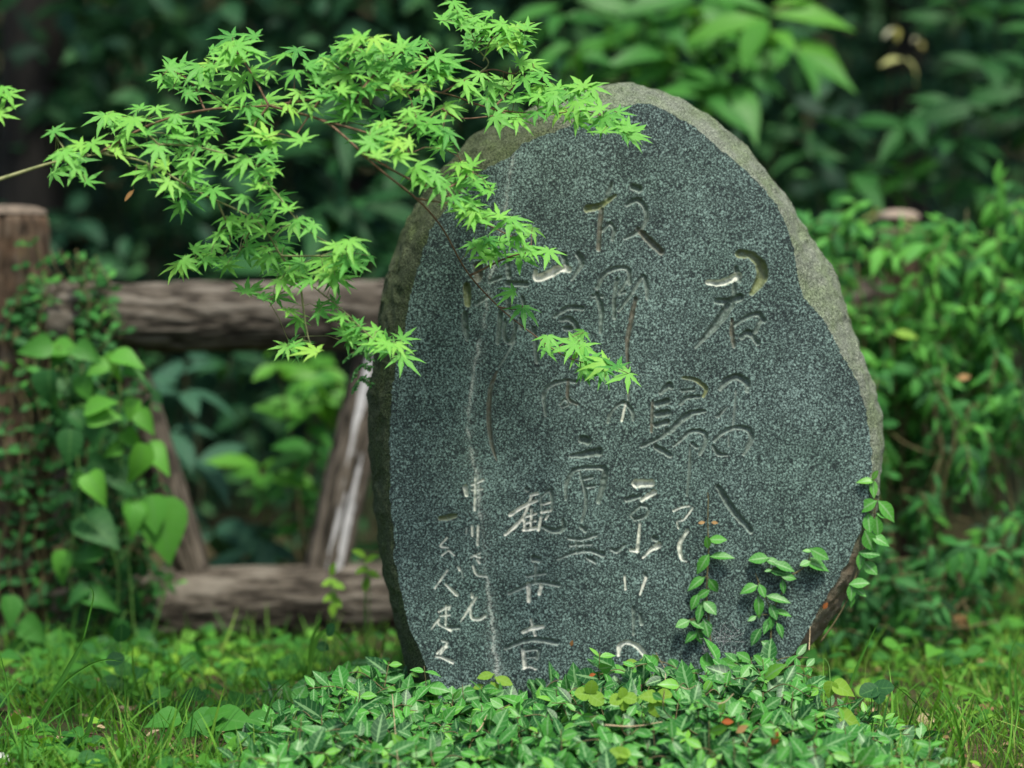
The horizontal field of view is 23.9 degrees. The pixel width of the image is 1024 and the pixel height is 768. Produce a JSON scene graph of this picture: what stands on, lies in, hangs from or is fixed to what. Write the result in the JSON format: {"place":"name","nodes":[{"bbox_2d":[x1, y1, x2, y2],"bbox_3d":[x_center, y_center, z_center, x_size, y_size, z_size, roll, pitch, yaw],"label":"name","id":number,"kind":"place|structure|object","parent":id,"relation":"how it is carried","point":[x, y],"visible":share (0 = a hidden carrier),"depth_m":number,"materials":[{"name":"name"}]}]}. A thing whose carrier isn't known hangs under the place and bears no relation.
{"place":"outdoors","nodes":[
{"label":"outdoors","id":0,"kind":"place"},
{"bbox_2d":[0,0,1023,767],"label":"ground","id":1,"kind":"structure","parent":0,"point":[958,528],"depth_m":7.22,"materials":[{"name":"green plant"}]},
{"bbox_2d":[0,654,10,740],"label":"tall grass blade","id":2,"kind":"object","parent":1,"relation":"on","point":[8,699],"depth_m":5.55,"materials":[{"name":"green plant"}]},
{"bbox_2d":[0,0,69,540],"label":"evergreen tree","id":3,"kind":"object","parent":1,"relation":"on","point":[32,187],"visible":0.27,"depth_m":9.46,"materials":[{"name":"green plant"}]},
{"bbox_2d":[30,637,84,732],"bbox_3d":[-1.047,0.710,5.497,0.157,0.274,0.003,0,3,0],"label":"tall grass blade","id":4,"kind":"object","parent":1,"relation":"on","point":[67,669],"depth_m":5.50,"materials":[{"name":"green plant"}]},
{"bbox_2d":[31,659,121,731],"bbox_3d":[-1.012,0.742,5.498,0.252,0.237,0.003,0,3,0],"label":"tall grass blade","id":5,"kind":"object","parent":1,"relation":"on","point":[70,677],"depth_m":5.49,"materials":[{"name":"green plant"}]},
{"bbox_2d":[79,702,96,751],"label":"tall grass blade","id":6,"kind":"object","parent":1,"relation":"on","point":[89,726],"depth_m":5.35,"materials":[{"name":"green plant"}]},
{"bbox_2d":[83,587,93,638],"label":"tall grass blade","id":7,"kind":"object","parent":1,"relation":"on","point":[89,614],"depth_m":5.64,"materials":[{"name":"green plant"}]},
{"bbox_2d":[1,334,187,668],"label":"heart leaf creeper","id":8,"kind":"object","parent":1,"relation":"on","point":[159,522],"visible":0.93,"depth_m":6.69,"materials":[{"name":"green plant"}]},
{"bbox_2d":[106,624,130,705],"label":"broadleaf weed","id":9,"kind":"object","parent":1,"relation":"on","point":[122,633],"visible":0.89,"depth_m":5.95,"materials":[{"name":"green plant"}]},
{"bbox_2d":[123,679,125,743],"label":"tall grass blade","id":10,"kind":"object","parent":1,"relation":"on","point":[125,710],"depth_m":5.35,"materials":[{"name":"green plant"}]},
{"bbox_2d":[21,0,370,537],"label":"broadleaf shrub","id":11,"kind":"object","parent":1,"relation":"on","point":[90,97],"visible":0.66,"depth_m":9.50,"materials":[{"name":"green plant"}]},
{"bbox_2d":[114,352,298,568],"bbox_3d":[-0.976,0.339,7.783,0.600,0.869,0.862,0,3,0],"label":"broadleaf shrub","id":12,"kind":"object","parent":1,"relation":"on","point":[244,536],"visible":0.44,"depth_m":7.66,"materials":[{"name":"green plant"}]},
{"bbox_2d":[144,704,269,755],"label":"broadleaf weed","id":13,"kind":"object","parent":1,"relation":"on","point":[240,718],"visible":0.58,"depth_m":5.46,"materials":[{"name":"green plant"}]},
{"bbox_2d":[207,685,224,752],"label":"tall grass blade","id":14,"kind":"object","parent":1,"relation":"on","point":[214,721],"depth_m":5.35,"materials":[{"name":"green plant"}]},
{"bbox_2d":[236,660,301,685],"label":"broadleaf weed","id":15,"kind":"object","parent":1,"relation":"on","point":[272,673],"visible":0.4,"depth_m":6.34,"materials":[{"name":"green plant"}]},
{"bbox_2d":[258,680,288,738],"bbox_3d":[-0.537,0.750,5.399,0.089,0.188,0.003,0,3,0],"label":"tall grass blade","id":16,"kind":"object","parent":1,"relation":"on","point":[270,705],"depth_m":5.40,"materials":[{"name":"green plant"}]},
{"bbox_2d":[204,350,347,564],"bbox_3d":[-0.650,0.323,7.758,0.479,0.903,0.721,1,3,22],"label":"broadleaf shrub","id":17,"kind":"object","parent":1,"relation":"on","point":[314,382],"visible":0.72,"depth_m":7.71,"materials":[{"name":"green plant"}]},
{"bbox_2d":[184,351,377,565],"bbox_3d":[-0.766,0.332,8.105,0.885,0.904,0.686,0,3,0],"label":"broadleaf shrub","id":18,"kind":"object","parent":1,"relation":"on","point":[240,412],"visible":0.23,"depth_m":8.12,"materials":[{"name":"green plant"}]},
{"bbox_2d":[307,618,321,668],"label":"tall grass blade","id":19,"kind":"object","parent":1,"relation":"on","point":[313,638],"depth_m":6.04,"materials":[{"name":"green plant"}]},
{"bbox_2d":[0,0,651,392],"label":"maple tree","id":20,"kind":"object","parent":1,"relation":"on","point":[394,72],"visible":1,"depth_m":5.28,"materials":[{"name":"green plant"}]},
{"bbox_2d":[124,166,136,201],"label":"hanging dead leaf","id":21,"kind":"object","parent":20,"relation":"hanging from","point":[129,194],"visible":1,"depth_m":5.22,"materials":[{"name":"plant"}]},
{"bbox_2d":[322,563,344,669],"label":"broadleaf weed","id":22,"kind":"object","parent":1,"relation":"on","point":[334,598],"visible":0.82,"depth_m":6.54,"materials":[{"name":"green plant"}]},
{"bbox_2d":[209,107,458,562],"bbox_3d":[-0.533,-0.092,8.198,0.785,1.680,0.654,-2,4,-34],"label":"broadleaf shrub","id":23,"kind":"object","parent":1,"relation":"on","point":[355,223],"visible":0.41,"depth_m":8.11,"materials":[{"name":"green plant"}]},
{"bbox_2d":[323,0,370,473],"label":"evergreen tree","id":24,"kind":"object","parent":1,"relation":"on","point":[355,185],"visible":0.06,"depth_m":11.40,"materials":[{"name":"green plant"}]},
{"bbox_2d":[352,549,379,656],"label":"broadleaf weed","id":25,"kind":"object","parent":1,"relation":"on","point":[369,572],"visible":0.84,"depth_m":6.44,"materials":[{"name":"green plant"}]},
{"bbox_2d":[0,205,921,651],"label":"log fence","id":26,"kind":"object","parent":1,"relation":"on","point":[194,317],"visible":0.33,"depth_m":7.07,"materials":[{"name":"brown wood"}]},
{"bbox_2d":[0,236,186,651],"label":"climbing ivy","id":27,"kind":"object","parent":26,"relation":"attached to","point":[91,323],"visible":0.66,"depth_m":6.88,"materials":[{"name":"green plant"}]},
{"bbox_2d":[795,197,970,535],"bbox_3d":[1.088,0.099,7.415,0.702,1.327,0.581,0,3,0],"label":"climbing ivy","id":28,"kind":"object","parent":26,"relation":"attached to","point":[872,345],"visible":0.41,"depth_m":7.26,"materials":[{"name":"green plant"}]},
{"bbox_2d":[893,329,918,338],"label":"fallen leaf","id":29,"kind":"object","parent":26,"relation":"attached to","point":[905,333],"visible":1,"depth_m":7.00,"materials":[{"name":"green plant"}]},
{"bbox_2d":[883,161,1023,614],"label":"climbing ivy","id":30,"kind":"object","parent":26,"relation":"attached to","point":[985,310],"visible":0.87,"depth_m":7.19,"materials":[{"name":"green plant"}]},
{"bbox_2d":[0,568,1023,767],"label":"ground weeds","id":31,"kind":"object","parent":1,"relation":"on","point":[90,645],"visible":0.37,"depth_m":6.31,"materials":[{"name":"green plant"}]},
{"bbox_2d":[0,0,1023,562],"bbox_3d":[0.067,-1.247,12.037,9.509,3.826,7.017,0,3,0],"label":"forest undergrowth","id":32,"kind":"object","parent":1,"relation":"on","point":[804,104],"visible":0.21,"depth_m":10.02,"materials":[{"name":"green plant"}]},
{"bbox_2d":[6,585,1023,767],"bbox_3d":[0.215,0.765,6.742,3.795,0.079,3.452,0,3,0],"label":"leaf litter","id":33,"kind":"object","parent":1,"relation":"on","point":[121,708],"visible":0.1,"depth_m":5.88,"materials":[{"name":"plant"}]},
{"bbox_2d":[309,690,757,767],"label":"soil bank","id":34,"kind":"structure","parent":1,"relation":"on","point":[655,763],"depth_m":5.23,"materials":[{"name":"brown soil"}]},
{"bbox_2d":[316,623,334,672],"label":"broadleaf weed","id":35,"kind":"object","parent":34,"relation":"on","point":[324,645],"visible":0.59,"depth_m":5.94,"materials":[{"name":"green plant"}]},
{"bbox_2d":[208,638,957,767],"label":"ground ivy","id":36,"kind":"object","parent":34,"relation":"on","point":[500,726],"visible":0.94,"depth_m":5.25,"materials":[{"name":"green plant"}]},
{"bbox_2d":[306,629,348,676],"bbox_3d":[-0.454,0.663,5.944,0.107,0.124,0.004,0,3,0],"label":"tall grass blade","id":37,"kind":"object","parent":36,"relation":"on","point":[318,637],"depth_m":5.94,"materials":[{"name":"green plant"}]},
{"bbox_2d":[392,694,398,767],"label":"dry stalk","id":38,"kind":"object","parent":36,"relation":"on","point":[394,723],"visible":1,"depth_m":5.20,"materials":[{"name":"plant"}]},
{"bbox_2d":[473,671,512,689],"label":"weed seedling","id":39,"kind":"object","parent":36,"relation":"on","point":[501,679],"visible":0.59,"depth_m":5.68,"materials":[{"name":"green plant"}]},
{"bbox_2d":[574,680,603,712],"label":"weed seedling","id":40,"kind":"object","parent":36,"relation":"on","point":[591,693],"visible":0.91,"depth_m":5.29,"materials":[{"name":"green plant"}]},
{"bbox_2d":[609,746,630,767],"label":"weed seedling","id":41,"kind":"object","parent":36,"relation":"on","point":[621,754],"visible":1,"depth_m":5.04,"materials":[{"name":"green plant"}]},
{"bbox_2d":[609,687,637,715],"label":"weed seedling","id":42,"kind":"object","parent":36,"relation":"on","point":[623,698],"visible":0.85,"depth_m":5.27,"materials":[{"name":"green plant"}]},
{"bbox_2d":[605,722,660,726],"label":"dry stalk","id":43,"kind":"object","parent":36,"relation":"on","point":[630,726],"visible":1,"depth_m":5.13,"materials":[{"name":"plant"}]},
{"bbox_2d":[623,658,642,665],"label":"weed seedling","id":44,"kind":"object","parent":36,"relation":"on","point":[632,660],"visible":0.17,"depth_m":5.66,"materials":[{"name":"green plant"}]},
{"bbox_2d":[637,688,671,716],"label":"weed seedling","id":45,"kind":"object","parent":36,"relation":"on","point":[647,695],"visible":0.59,"depth_m":5.26,"materials":[{"name":"green plant"}]},
{"bbox_2d":[722,718,732,724],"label":"fallen leaf","id":46,"kind":"object","parent":36,"relation":"on","point":[726,721],"visible":1,"depth_m":5.11,"materials":[{"name":"orange plant"}]},
{"bbox_2d":[736,725,747,732],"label":"fallen leaf","id":47,"kind":"object","parent":36,"relation":"on","point":[741,729],"visible":1,"depth_m":5.08,"materials":[{"name":"beige plant"}]},
{"bbox_2d":[770,731,778,744],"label":"fallen leaf","id":48,"kind":"object","parent":36,"relation":"on","point":[773,739],"visible":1,"depth_m":5.03,"materials":[{"name":"brown plant"}]},
{"bbox_2d":[844,623,877,704],"bbox_3d":[0.813,0.655,5.644,0.082,0.201,0.003,0,3,0],"label":"tall grass blade","id":49,"kind":"object","parent":36,"relation":"on","point":[854,673],"depth_m":5.64,"materials":[{"name":"green plant"}]},
{"bbox_2d":[366,82,884,702],"bbox_3d":[0.274,0.098,5.912,1.257,1.664,0.463,0,3,0],"label":"stone monument","id":50,"kind":"object","parent":34,"relation":"on","point":[534,514],"visible":0.85,"depth_m":5.72,"materials":[{"name":"stone"}]},
{"bbox_2d":[342,350,374,394],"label":"fern sprig","id":51,"kind":"object","parent":50,"relation":"attached to","point":[365,366],"visible":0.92,"depth_m":5.74,"materials":[{"name":"green plant"}]},
{"bbox_2d":[676,492,733,654],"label":"ivy shoot","id":52,"kind":"object","parent":50,"relation":"attached to","point":[705,625],"visible":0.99,"depth_m":5.70,"materials":[{"name":"green plant"}]},
{"bbox_2d":[700,622,740,655],"bbox_3d":[0.495,0.606,5.679,0.108,0.106,0.037,0,3,0],"label":"spider web","id":53,"kind":"object","parent":52,"relation":"attached to","point":[720,640],"visible":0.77,"depth_m":5.68,"materials":[{"name":"fabric"}]},
{"bbox_2d":[740,573,791,645],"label":"ivy shoot","id":54,"kind":"object","parent":50,"relation":"attached to","point":[769,623],"visible":0.96,"depth_m":5.70,"materials":[{"name":"green plant"}]},
{"bbox_2d":[748,552,795,605],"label":"ivy shoot","id":55,"kind":"object","parent":54,"relation":"attached to","point":[781,568],"visible":1,"depth_m":5.70,"materials":[{"name":"green plant"}]},
{"bbox_2d":[792,547,828,574],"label":"ivy shoot","id":56,"kind":"object","parent":50,"relation":"attached to","point":[815,561],"visible":1,"depth_m":5.70,"materials":[{"name":"green plant"}]},
{"bbox_2d":[820,470,893,642],"bbox_3d":[0.817,0.408,5.714,0.178,0.410,0.044,0,3,0],"label":"ivy shoot","id":57,"kind":"object","parent":50,"relation":"attached to","point":[870,540],"visible":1,"depth_m":5.71,"materials":[{"name":"green plant"}]},
{"bbox_2d":[819,658,859,727],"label":"heart leaf vine","id":58,"kind":"object","parent":34,"relation":"on","point":[839,686],"visible":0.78,"depth_m":5.34,"materials":[{"name":"green plant"}]},
{"bbox_2d":[859,679,893,728],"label":"broadleaf weed","id":59,"kind":"object","parent":34,"relation":"on","point":[882,688],"visible":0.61,"depth_m":5.44,"materials":[{"name":"green plant"}]},
{"bbox_2d":[516,0,556,110],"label":"evergreen tree","id":60,"kind":"object","parent":1,"relation":"on","point":[551,70],"visible":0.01,"depth_m":13.46,"materials":[{"name":"green plant"}]},
{"bbox_2d":[641,8,673,86],"bbox_3d":[0.868,-2.444,9.818,4.386,6.510,5.420,0,3,0],"label":"evergreen tree","id":61,"kind":"object","parent":1,"relation":"on","point":[653,82],"depth_m":10.30,"materials":[{"name":"green plant"}]},
{"bbox_2d":[508,0,856,175],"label":"broadleaf shrub","id":62,"kind":"object","parent":1,"relation":"on","point":[656,47],"visible":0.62,"depth_m":8.04,"materials":[{"name":"green plant"}]},
{"bbox_2d":[758,86,1023,278],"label":"broadleaf shrub","id":63,"kind":"object","parent":1,"relation":"on","point":[933,108],"visible":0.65,"depth_m":8.34,"materials":[{"name":"green plant"}]},
{"bbox_2d":[863,14,923,224],"bbox_3d":[1.392,-0.314,8.911,0.221,2.048,0.611,1,3,11],"label":"pale leaved sapling","id":64,"kind":"object","parent":1,"relation":"on","point":[892,59],"visible":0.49,"depth_m":8.74,"materials":[{"name":"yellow plant"}]},
{"bbox_2d":[893,689,910,717],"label":"tall grass blade","id":65,"kind":"object","parent":1,"relation":"on","point":[899,693],"depth_m":5.75,"materials":[{"name":"green plant"}]},
{"bbox_2d":[882,0,930,491],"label":"evergreen tree","id":66,"kind":"object","parent":1,"relation":"on","point":[906,45],"visible":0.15,"depth_m":10.48,"materials":[{"name":"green plant"}]},
{"bbox_2d":[816,530,1013,666],"bbox_3d":[1.109,0.615,6.854,0.647,0.508,0.654,0,3,0],"label":"climbing ivy","id":67,"kind":"object","parent":1,"relation":"on","point":[909,591],"visible":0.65,"depth_m":6.69,"materials":[{"name":"green plant"}]},
{"bbox_2d":[953,614,972,630],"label":"fallen leaf","id":68,"kind":"object","parent":67,"relation":"on","point":[961,620],"visible":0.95,"depth_m":6.73,"materials":[{"name":"brown plant"}]},
{"bbox_2d":[846,359,990,642],"bbox_3d":[1.166,0.452,7.262,0.640,1.064,0.640,0,3,0],"label":"climbing ivy","id":69,"kind":"object","parent":1,"relation":"on","point":[917,516],"visible":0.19,"depth_m":7.15,"materials":[{"name":"green plant"}]},
{"bbox_2d":[957,374,970,380],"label":"fallen leaf","id":70,"kind":"object","parent":69,"relation":"on","point":[963,377],"visible":1,"depth_m":7.00,"materials":[{"name":"plant"}]},
{"bbox_2d":[931,673,954,725],"bbox_3d":[1.026,0.778,5.750,0.061,0.182,0.004,0,3,0],"label":"tall grass blade","id":71,"kind":"object","parent":1,"relation":"on","point":[944,688],"depth_m":5.75,"materials":[{"name":"green plant"}]},
{"bbox_2d":[906,643,991,714],"bbox_3d":[1.044,0.724,5.848,0.232,0.196,0.003,0,3,0],"label":"tall grass blade","id":72,"kind":"object","parent":1,"relation":"on","point":[923,699],"depth_m":5.85,"materials":[{"name":"green plant"}]},
{"bbox_2d":[889,367,1023,641],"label":"climbing ivy","id":73,"kind":"object","parent":1,"relation":"on","point":[988,436],"visible":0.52,"depth_m":7.09,"materials":[{"name":"green plant"}]},
{"bbox_2d":[898,0,1023,550],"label":"broadleaf shrub","id":74,"kind":"object","parent":1,"relation":"on","point":[998,73],"visible":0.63,"depth_m":8.77,"materials":[{"name":"green plant"}]},
{"bbox_2d":[943,678,1006,710],"bbox_3d":[1.149,0.771,5.950,0.192,0.097,0.004,0,3,0],"label":"tall grass blade","id":75,"kind":"object","parent":1,"relation":"on","point":[964,687],"depth_m":5.95,"materials":[{"name":"green plant"}]},
{"bbox_2d":[1008,630,1020,713],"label":"tall grass blade","id":76,"kind":"object","parent":1,"relation":"on","point":[1009,677],"depth_m":5.85,"materials":[{"name":"green plant"}]}
]}

